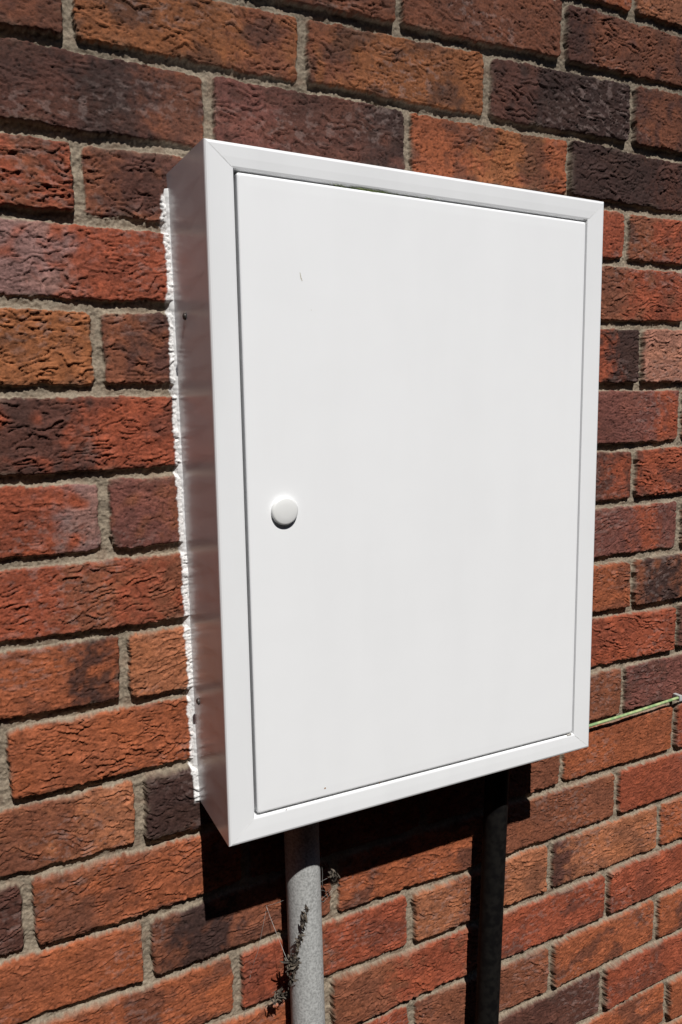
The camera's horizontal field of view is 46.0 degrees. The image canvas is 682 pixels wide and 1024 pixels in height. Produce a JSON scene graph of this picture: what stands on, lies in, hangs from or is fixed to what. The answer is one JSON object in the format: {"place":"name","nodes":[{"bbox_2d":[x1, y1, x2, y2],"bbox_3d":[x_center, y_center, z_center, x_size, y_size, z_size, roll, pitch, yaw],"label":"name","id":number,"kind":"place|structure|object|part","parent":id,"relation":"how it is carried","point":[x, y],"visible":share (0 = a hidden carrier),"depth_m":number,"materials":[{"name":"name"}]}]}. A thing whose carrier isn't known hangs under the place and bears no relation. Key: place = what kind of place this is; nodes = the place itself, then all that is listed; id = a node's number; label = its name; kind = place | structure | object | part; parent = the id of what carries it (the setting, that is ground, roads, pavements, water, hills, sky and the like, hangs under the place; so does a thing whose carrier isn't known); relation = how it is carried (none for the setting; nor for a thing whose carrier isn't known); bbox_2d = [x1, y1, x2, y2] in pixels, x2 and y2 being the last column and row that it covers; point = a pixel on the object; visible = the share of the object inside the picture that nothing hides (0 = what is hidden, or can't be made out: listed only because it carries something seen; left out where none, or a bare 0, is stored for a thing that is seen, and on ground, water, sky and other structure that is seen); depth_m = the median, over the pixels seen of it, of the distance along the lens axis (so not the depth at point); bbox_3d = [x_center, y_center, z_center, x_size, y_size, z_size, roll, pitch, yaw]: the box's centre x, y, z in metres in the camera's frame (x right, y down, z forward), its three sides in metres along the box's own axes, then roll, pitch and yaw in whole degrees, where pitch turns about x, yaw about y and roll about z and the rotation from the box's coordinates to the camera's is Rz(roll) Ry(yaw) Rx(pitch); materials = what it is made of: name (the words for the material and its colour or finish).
{"place":"outdoors","nodes":[
{"label":"outdoors","id":0,"kind":"place"},
{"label":"ground","id":1,"kind":"structure","parent":0,"visible":0},
{"bbox_2d":[284,822,324,1023],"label":"grey conduit pipe","id":2,"kind":"object","parent":1,"relation":"on","point":[302,870],"visible":0.74,"depth_m":0.87,"materials":[{"name":"grey metal"}]},
{"bbox_2d":[0,0,681,1023],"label":"brick wall","id":3,"kind":"structure","parent":1,"relation":"on","point":[134,888],"depth_m":0.83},
{"bbox_2d":[244,861,339,1014],"bbox_3d":[-0.044,0.466,0.883,0.122,0.186,0.051,-5,9,-28],"label":"dried weed","id":4,"kind":"object","parent":3,"relation":"on","point":[292,964],"visible":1,"depth_m":0.86,"materials":[{"name":"brown plant"}]},
{"bbox_2d":[163,138,603,846],"bbox_3d":[0.063,-0.019,0.841,0.450,0.619,0.119,-5,9,-28],"label":"meter cabinet","id":5,"kind":"object","parent":3,"relation":"attached to","point":[387,396],"visible":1,"depth_m":0.77,"materials":[{"name":"white paint"}]},
{"bbox_3d":[0.087,-0.014,0.801,0.391,0.571,0.016,-5,9,-28],"label":"door leaf","id":6,"kind":"part","parent":5,"relation":"part of","materials":[{"name":"white paint"}]},
{"bbox_2d":[589,693,681,726],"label":"earth wire","id":7,"kind":"object","parent":5,"relation":"attached to","point":[677,696],"visible":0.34,"depth_m":1.12,"materials":[{"name":"green plastic"}]},
{"bbox_2d":[475,769,509,1023],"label":"black duct pipe","id":8,"kind":"object","parent":1,"relation":"on","point":[495,813],"visible":0.69,"depth_m":0.99,"materials":[{"name":"plastic"}]}
]}

